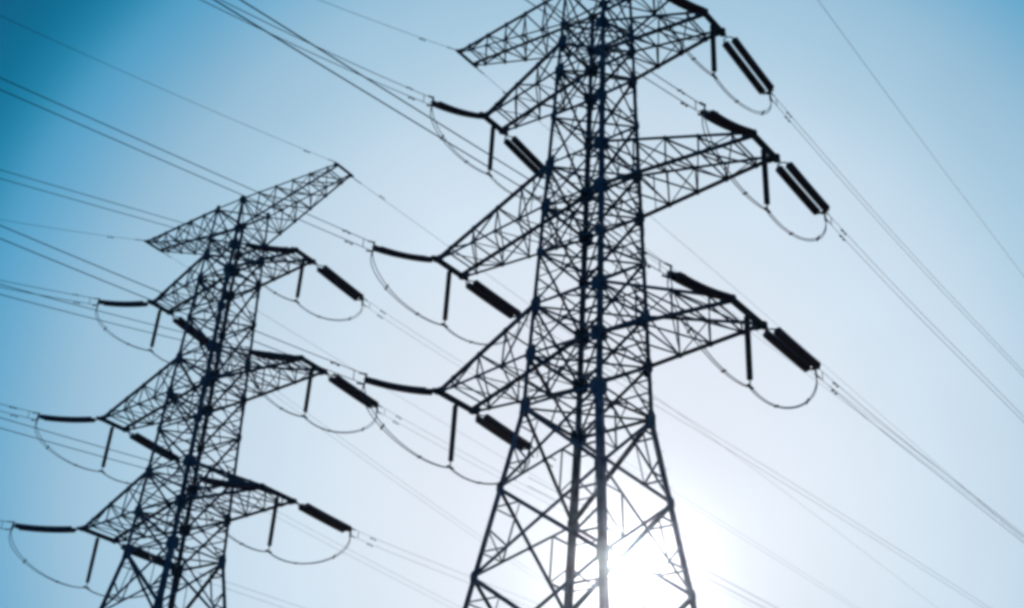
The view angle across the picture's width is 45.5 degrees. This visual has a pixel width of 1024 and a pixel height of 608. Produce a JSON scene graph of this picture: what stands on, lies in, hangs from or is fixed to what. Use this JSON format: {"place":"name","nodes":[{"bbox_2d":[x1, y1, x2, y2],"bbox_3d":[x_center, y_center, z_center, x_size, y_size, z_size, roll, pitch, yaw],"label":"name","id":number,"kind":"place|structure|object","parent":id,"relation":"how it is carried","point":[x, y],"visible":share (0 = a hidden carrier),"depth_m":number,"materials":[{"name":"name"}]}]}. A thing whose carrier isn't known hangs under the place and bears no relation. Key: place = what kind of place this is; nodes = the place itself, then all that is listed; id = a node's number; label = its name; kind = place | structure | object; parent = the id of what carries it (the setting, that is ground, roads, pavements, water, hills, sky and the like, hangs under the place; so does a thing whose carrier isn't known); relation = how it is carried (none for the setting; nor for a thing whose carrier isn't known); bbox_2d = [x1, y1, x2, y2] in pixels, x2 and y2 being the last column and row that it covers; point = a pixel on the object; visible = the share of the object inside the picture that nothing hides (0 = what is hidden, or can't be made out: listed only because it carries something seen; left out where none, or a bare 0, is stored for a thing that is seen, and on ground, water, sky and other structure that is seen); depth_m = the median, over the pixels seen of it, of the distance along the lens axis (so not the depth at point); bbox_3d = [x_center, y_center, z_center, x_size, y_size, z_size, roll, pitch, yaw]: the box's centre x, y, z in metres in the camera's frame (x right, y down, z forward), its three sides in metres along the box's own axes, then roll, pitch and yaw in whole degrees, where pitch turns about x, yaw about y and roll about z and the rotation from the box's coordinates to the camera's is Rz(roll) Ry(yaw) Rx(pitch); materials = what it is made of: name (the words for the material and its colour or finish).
{"place":"outdoors","nodes":[
{"label":"outdoors","id":0,"kind":"place"},
{"bbox_2d":[0,0,1023,607],"label":"sky","id":1,"kind":"structure","parent":0,"point":[954,69],"materials":[{"name":"blue"}]},
{"bbox_3d":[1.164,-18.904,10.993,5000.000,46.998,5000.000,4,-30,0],"label":"ground","id":2,"kind":"structure","parent":0,"visible":0},
{"bbox_2d":[76,162,353,607],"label":"transmission tower","id":3,"kind":"structure","parent":2,"relation":"on","point":[211,377],"depth_m":80.16,"materials":[{"name":"metal"}]},
{"bbox_2d":[5,521,78,532],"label":"insulator string","id":4,"kind":"object","parent":3,"relation":"attached to","point":[47,529],"visible":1,"depth_m":77.25,"materials":[{"name":"brown ceramic"}]},
{"bbox_2d":[31,412,96,422],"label":"insulator string","id":5,"kind":"object","parent":3,"relation":"attached to","point":[69,419],"visible":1,"depth_m":82.08,"materials":[{"name":"brown ceramic"}]},
{"bbox_2d":[0,404,35,419],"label":"conductor pair","id":6,"kind":"object","parent":5,"relation":"attached to","point":[14,414],"visible":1,"depth_m":78.84,"materials":[{"name":"metal"}]},
{"bbox_2d":[0,219,143,240],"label":"earth wire","id":7,"kind":"object","parent":3,"relation":"attached to","point":[75,231],"visible":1,"depth_m":87.05,"materials":[{"name":"metal"}]},
{"bbox_2d":[83,536,98,588],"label":"support insulator","id":8,"kind":"object","parent":3,"relation":"hanging from","point":[94,552],"visible":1,"depth_m":79.82,"materials":[{"name":"black"}]},
{"bbox_2d":[99,426,113,472],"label":"support insulator","id":9,"kind":"object","parent":3,"relation":"hanging from","point":[107,445],"visible":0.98,"depth_m":84.69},
{"bbox_2d":[92,298,148,307],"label":"insulator string","id":10,"kind":"object","parent":3,"relation":"attached to","point":[124,303],"visible":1,"depth_m":85.31,"materials":[{"name":"brown ceramic"}]},
{"bbox_2d":[0,280,94,304],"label":"conductor pair","id":11,"kind":"object","parent":10,"relation":"attached to","point":[50,290],"visible":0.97,"depth_m":79.77,"materials":[{"name":"metal"}]},
{"bbox_2d":[118,543,174,566],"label":"insulator string","id":12,"kind":"object","parent":3,"relation":"attached to","point":[158,560],"visible":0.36,"depth_m":83.00,"materials":[{"name":"brown ceramic"}]},
{"bbox_2d":[9,524,171,598],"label":"jumper cable","id":13,"kind":"object","parent":12,"relation":"hanging from","point":[63,583],"visible":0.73,"depth_m":77.23,"materials":[{"name":"metal"}]},
{"bbox_2d":[184,567,302,607],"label":"conductor pair","id":14,"kind":"object","parent":12,"relation":"attached to","point":[240,586],"visible":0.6,"depth_m":88.57,"materials":[{"name":"metal"}]},
{"bbox_2d":[148,309,161,352],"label":"support insulator","id":15,"kind":"object","parent":3,"relation":"hanging from","point":[155,328],"visible":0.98,"depth_m":87.84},
{"bbox_2d":[128,432,182,465],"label":"insulator string","id":16,"kind":"object","parent":3,"relation":"attached to","point":[140,439],"visible":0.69,"depth_m":87.74,"materials":[{"name":"brown ceramic"}]},
{"bbox_2d":[35,415,179,484],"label":"jumper cable","id":17,"kind":"object","parent":16,"relation":"hanging from","point":[83,467],"visible":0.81,"depth_m":82.28,"materials":[{"name":"metal"}]},
{"bbox_2d":[192,469,453,607],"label":"conductor pair","id":18,"kind":"object","parent":16,"relation":"attached to","point":[341,545],"visible":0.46,"depth_m":102.85,"materials":[{"name":"metal"}]},
{"bbox_2d":[1,16,335,162],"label":"earth wire","id":19,"kind":"object","parent":3,"relation":"attached to","point":[168,91],"visible":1,"depth_m":68.28,"materials":[{"name":"metal"}]},
{"bbox_2d":[172,315,215,353],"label":"insulator string","id":20,"kind":"object","parent":3,"relation":"attached to","point":[180,321],"visible":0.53,"depth_m":90.68,"materials":[{"name":"brown ceramic"}]},
{"bbox_2d":[95,300,215,367],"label":"jumper cable","id":21,"kind":"object","parent":20,"relation":"hanging from","point":[138,347],"visible":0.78,"depth_m":85.42,"materials":[{"name":"metal"}]},
{"bbox_2d":[223,353,579,607],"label":"conductor pair","id":22,"kind":"object","parent":20,"relation":"attached to","point":[392,474],"visible":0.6,"depth_m":108.88,"materials":[{"name":"metal"}]},
{"bbox_2d":[192,473,260,489],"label":"insulator string","id":23,"kind":"object","parent":3,"relation":"attached to","point":[230,484],"visible":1,"depth_m":68.64,"materials":[{"name":"brown ceramic"}]},
{"bbox_2d":[0,417,198,482],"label":"conductor pair","id":24,"kind":"object","parent":23,"relation":"attached to","point":[102,447],"visible":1,"depth_m":60.94,"materials":[{"name":"metal"}]},
{"bbox_2d":[241,240,295,252],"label":"insulator string","id":25,"kind":"object","parent":3,"relation":"attached to","point":[275,249],"visible":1,"depth_m":78.01,"materials":[{"name":"brown ceramic"}]},
{"bbox_2d":[0,169,246,247],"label":"conductor pair","id":26,"kind":"object","parent":25,"relation":"attached to","point":[121,205],"visible":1,"depth_m":66.43,"materials":[{"name":"metal"}]},
{"bbox_2d":[243,347,300,361],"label":"insulator string","id":27,"kind":"object","parent":3,"relation":"attached to","point":[272,356],"visible":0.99,"depth_m":72.17,"materials":[{"name":"brown ceramic"}]},
{"bbox_2d":[0,284,247,355],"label":"conductor pair","id":28,"kind":"object","parent":27,"relation":"attached to","point":[123,317],"visible":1,"depth_m":61.12,"materials":[{"name":"metal"}]},
{"bbox_2d":[265,495,278,552],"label":"support insulator","id":29,"kind":"object","parent":3,"relation":"hanging from","point":[273,522],"visible":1,"depth_m":71.43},
{"bbox_2d":[294,257,305,303],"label":"support insulator","id":30,"kind":"object","parent":3,"relation":"hanging from","point":[300,278],"visible":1,"depth_m":80.55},
{"bbox_2d":[301,366,313,417],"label":"support insulator","id":31,"kind":"object","parent":3,"relation":"hanging from","point":[308,390],"visible":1,"depth_m":74.97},
{"bbox_2d":[297,503,355,537],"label":"insulator string","id":32,"kind":"object","parent":3,"relation":"attached to","point":[325,518],"visible":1,"depth_m":75.10,"materials":[{"name":"brown ceramic"}]},
{"bbox_2d":[197,476,351,563],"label":"jumper cable","id":33,"kind":"object","parent":32,"relation":"hanging from","point":[240,543],"visible":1,"depth_m":69.50,"materials":[{"name":"metal"}]},
{"bbox_2d":[355,531,546,607],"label":"conductor pair","id":34,"kind":"object","parent":32,"relation":"attached to","point":[426,559],"visible":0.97,"depth_m":81.73,"materials":[{"name":"metal"}]},
{"bbox_2d":[315,263,367,306],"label":"insulator string","id":35,"kind":"object","parent":3,"relation":"attached to","point":[339,282],"visible":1,"depth_m":83.90,"materials":[{"name":"brown ceramic"}]},
{"bbox_2d":[244,242,363,320],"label":"jumper cable","id":36,"kind":"object","parent":35,"relation":"hanging from","point":[253,274],"visible":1,"depth_m":79.59,"materials":[{"name":"metal"}]},
{"bbox_2d":[368,301,852,607],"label":"conductor pair","id":37,"kind":"object","parent":35,"relation":"attached to","point":[590,440],"visible":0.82,"depth_m":110.66,"materials":[{"name":"metal"}]},
{"bbox_2d":[328,374,382,413],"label":"insulator string","id":38,"kind":"object","parent":3,"relation":"attached to","point":[348,388],"visible":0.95,"depth_m":78.36,"materials":[{"name":"brown ceramic"}]},
{"bbox_2d":[246,349,377,432],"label":"jumper cable","id":39,"kind":"object","parent":38,"relation":"hanging from","point":[281,408],"visible":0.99,"depth_m":73.01,"materials":[{"name":"metal"}]},
{"bbox_2d":[383,407,762,607],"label":"conductor pair","id":40,"kind":"object","parent":38,"relation":"attached to","point":[540,493],"visible":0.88,"depth_m":91.49,"materials":[{"name":"metal"}]},
{"bbox_2d":[164,253,771,605],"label":"earth wire","id":41,"kind":"object","parent":3,"relation":"attached to","point":[427,413],"visible":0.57,"depth_m":116.44,"materials":[{"name":"metal"}]},
{"bbox_2d":[354,178,932,604],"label":"earth wire","id":42,"kind":"object","parent":3,"relation":"attached to","point":[603,358],"visible":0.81,"depth_m":108.19,"materials":[{"name":"metal"}]},
{"bbox_2d":[431,0,780,607],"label":"transmission tower","id":43,"kind":"structure","parent":2,"relation":"on","point":[599,282],"depth_m":57.89,"materials":[{"name":"metal"}]},
{"bbox_2d":[320,0,455,49],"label":"earth wire","id":44,"kind":"object","parent":43,"relation":"attached to","point":[394,28],"visible":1,"depth_m":68.25,"materials":[{"name":"metal"}]},
{"bbox_2d":[356,372,435,394],"bbox_3d":[-5.365,3.928,57.867,0.868,0.729,5.755,11,-3,37],"label":"insulator string","id":45,"kind":"object","parent":43,"relation":"attached to","point":[399,387],"visible":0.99,"depth_m":57.35,"materials":[{"name":"brown ceramic"}]},
{"bbox_2d":[0,225,363,383],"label":"conductor pair","id":46,"kind":"object","parent":45,"relation":"attached to","point":[331,362],"visible":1,"depth_m":47.91,"materials":[{"name":"metal"}]},
{"bbox_2d":[366,240,434,262],"bbox_3d":[-5.629,-2.546,62.822,0.868,0.729,5.755,12,1,33],"label":"insulator string","id":47,"kind":"object","parent":43,"relation":"attached to","point":[399,254],"visible":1,"depth_m":62.22,"materials":[{"name":"brown ceramic"}]},
{"bbox_2d":[0,77,371,250],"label":"conductor pair","id":48,"kind":"object","parent":47,"relation":"attached to","point":[343,230],"visible":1,"depth_m":50.83,"materials":[{"name":"metal"}]},
{"bbox_2d":[441,269,451,327],"bbox_3d":[-3.460,-0.354,64.960,0.266,3.490,0.440,-20,-37,34],"label":"support insulator","id":49,"kind":"object","parent":43,"relation":"hanging from","point":[447,295],"visible":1,"depth_m":64.87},
{"bbox_2d":[446,403,457,468],"bbox_3d":[-2.911,6.460,60.084,0.266,3.490,0.440,-20,-37,34],"label":"support insulator","id":50,"kind":"object","parent":43,"relation":"hanging from","point":[453,433],"visible":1,"depth_m":60.03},
{"bbox_2d":[426,95,481,118],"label":"insulator string","id":51,"kind":"object","parent":43,"relation":"attached to","point":[445,107],"visible":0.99,"depth_m":65.32,"materials":[{"name":"brown ceramic"}]},
{"bbox_2d":[201,0,431,105],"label":"conductor pair","id":52,"kind":"object","parent":51,"relation":"attached to","point":[322,49],"visible":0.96,"depth_m":56.07,"materials":[{"name":"metal"}]},
{"bbox_2d":[486,125,494,176],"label":"support insulator","id":53,"kind":"object","parent":43,"relation":"hanging from","point":[491,147],"visible":0.94,"depth_m":68.01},
{"bbox_2d":[465,280,524,323],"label":"insulator string","id":54,"kind":"object","parent":43,"relation":"attached to","point":[487,295],"visible":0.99,"depth_m":68.32,"materials":[{"name":"brown ceramic"}]},
{"bbox_2d":[370,244,519,344],"bbox_3d":[-3.346,-0.221,65.023,0.320,4.092,12.520,-18,-36,32],"label":"jumper cable","id":55,"kind":"object","parent":54,"relation":"hanging from","point":[386,287],"visible":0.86,"depth_m":62.60,"materials":[{"name":"metal"}]},
{"bbox_2d":[524,319,989,607],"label":"conductor pair","id":56,"kind":"object","parent":54,"relation":"attached to","point":[759,468],"visible":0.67,"depth_m":90.36,"materials":[{"name":"metal"}]},
{"bbox_2d":[475,414,533,457],"bbox_3d":[-0.417,6.817,63.861,0.926,0.729,5.755,-17,-36,31],"label":"insulator string","id":57,"kind":"object","parent":43,"relation":"attached to","point":[494,426],"visible":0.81,"depth_m":63.45,"materials":[{"name":"brown ceramic"}]},
{"bbox_2d":[362,376,530,484],"bbox_3d":[-2.911,6.580,60.146,0.336,3.930,13.217,-18,-36,32],"label":"jumper cable","id":58,"kind":"object","parent":57,"relation":"hanging from","point":[416,455],"visible":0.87,"depth_m":57.22,"materials":[{"name":"metal"}]},
{"bbox_2d":[528,450,776,607],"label":"conductor pair","id":59,"kind":"object","parent":57,"relation":"attached to","point":[645,538],"visible":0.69,"depth_m":73.53,"materials":[{"name":"metal"}]},
{"bbox_2d":[503,136,552,185],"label":"insulator string","id":60,"kind":"object","parent":43,"relation":"attached to","point":[521,156],"visible":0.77,"depth_m":71.20,"materials":[{"name":"brown ceramic"}]},
{"bbox_2d":[430,99,549,199],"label":"jumper cable","id":61,"kind":"object","parent":60,"relation":"hanging from","point":[499,185],"visible":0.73,"depth_m":65.69,"materials":[{"name":"metal"}]},
{"bbox_2d":[553,182,1023,537],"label":"conductor pair","id":62,"kind":"object","parent":60,"relation":"attached to","point":[799,368],"visible":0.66,"depth_m":98.68,"materials":[{"name":"metal"}]},
{"bbox_2d":[667,0,704,13],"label":"insulator string","id":63,"kind":"object","parent":43,"relation":"attached to","point":[689,6],"visible":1,"depth_m":58.54,"materials":[{"name":"brown ceramic"}]},
{"bbox_2d":[661,262,730,300],"bbox_3d":[7.459,-0.701,48.697,0.868,0.729,5.755,10,-4,38],"label":"insulator string","id":64,"kind":"object","parent":43,"relation":"attached to","point":[684,280],"visible":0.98,"depth_m":48.09,"materials":[{"name":"brown ceramic"}]},
{"bbox_2d":[214,0,669,276],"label":"conductor pair","id":65,"kind":"object","parent":64,"relation":"attached to","point":[643,262],"visible":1,"depth_m":36.16,"materials":[{"name":"metal"}]},
{"bbox_2d":[710,23,716,79],"bbox_3d":[9.928,-12.536,60.126,0.266,3.490,0.440,-20,-37,34],"label":"support insulator","id":66,"kind":"object","parent":43,"relation":"hanging from","point":[713,49],"visible":1,"depth_m":60.02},
{"bbox_2d":[697,102,753,135],"bbox_3d":[9.197,-7.733,52.199,0.868,0.729,5.755,11,3,33],"label":"insulator string","id":67,"kind":"object","parent":43,"relation":"attached to","point":[716,118],"visible":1,"depth_m":51.58,"materials":[{"name":"brown ceramic"}]},
{"bbox_2d":[526,0,703,114],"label":"conductor pair","id":68,"kind":"object","parent":67,"relation":"attached to","point":[682,102],"visible":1,"depth_m":44.41,"materials":[{"name":"metal"}]},
{"bbox_2d":[476,68,1017,535],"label":"earth wire","id":69,"kind":"object","parent":43,"relation":"attached to","point":[718,274],"visible":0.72,"depth_m":97.55,"materials":[{"name":"metal"}]},
{"bbox_2d":[722,33,774,102],"bbox_3d":[12.280,-12.284,63.316,0.926,0.729,5.755,-19,-42,33],"label":"insulator string","id":70,"kind":"object","parent":43,"relation":"attached to","point":[751,63],"visible":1,"depth_m":63.20,"materials":[{"name":"brown ceramic"}]},
{"bbox_2d":[657,0,771,115],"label":"jumper cable","id":71,"kind":"object","parent":70,"relation":"hanging from","point":[694,58],"visible":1,"depth_m":58.29,"materials":[{"name":"metal"}]},
{"bbox_2d":[775,97,1023,376],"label":"conductor pair","id":72,"kind":"object","parent":70,"relation":"attached to","point":[790,116],"visible":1,"depth_m":74.22,"materials":[{"name":"metal"}]},
{"bbox_2d":[743,314,753,389],"bbox_3d":[9.871,1.924,50.931,0.266,3.490,0.440,-20,-37,34],"label":"support insulator","id":73,"kind":"object","parent":43,"relation":"hanging from","point":[748,353],"visible":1,"depth_m":50.86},
{"bbox_2d":[761,147,770,212],"bbox_3d":[11.302,-5.593,54.388,0.266,3.490,0.440,-20,-37,34],"label":"support insulator","id":74,"kind":"object","parent":43,"relation":"hanging from","point":[765,180],"visible":1,"depth_m":54.30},
{"bbox_2d":[763,327,820,378],"bbox_3d":[12.564,2.130,54.631,0.926,0.729,5.755,-18,-35,33],"label":"insulator string","id":75,"kind":"object","parent":43,"relation":"attached to","point":[784,343],"visible":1,"depth_m":54.41,"materials":[{"name":"brown ceramic"}]},
{"bbox_2d":[667,268,817,408],"bbox_3d":[9.935,1.920,50.988,0.300,4.092,13.257,-19,-37,33],"label":"jumper cable","id":76,"kind":"object","parent":75,"relation":"hanging from","point":[725,370],"visible":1,"depth_m":48.38,"materials":[{"name":"metal"}]},
{"bbox_2d":[821,370,1023,542],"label":"conductor pair","id":77,"kind":"object","parent":75,"relation":"attached to","point":[833,390],"visible":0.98,"depth_m":63.15,"materials":[{"name":"metal"}]},
{"bbox_2d":[775,162,829,222],"bbox_3d":[13.807,-5.396,57.845,0.926,0.729,5.755,-18,-38,33],"label":"insulator string","id":78,"kind":"object","parent":43,"relation":"attached to","point":[806,186],"visible":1,"depth_m":57.70,"materials":[{"name":"brown ceramic"}]},
{"bbox_2d":[702,106,826,241],"bbox_3d":[11.452,-5.399,54.411,0.361,3.999,12.478,-18,-36,32],"label":"jumper cable","id":79,"kind":"object","parent":78,"relation":"hanging from","point":[745,192],"visible":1,"depth_m":52.08,"materials":[{"name":"metal"}]},
{"bbox_2d":[829,215,1023,421],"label":"conductor pair","id":80,"kind":"object","parent":78,"relation":"attached to","point":[843,231],"visible":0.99,"depth_m":66.18,"materials":[{"name":"metal"}]},
{"bbox_2d":[818,0,1022,274],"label":"earth wire","id":81,"kind":"object","parent":43,"relation":"attached to","point":[914,131],"visible":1,"depth_m":77.44,"materials":[{"name":"metal"}]}
]}

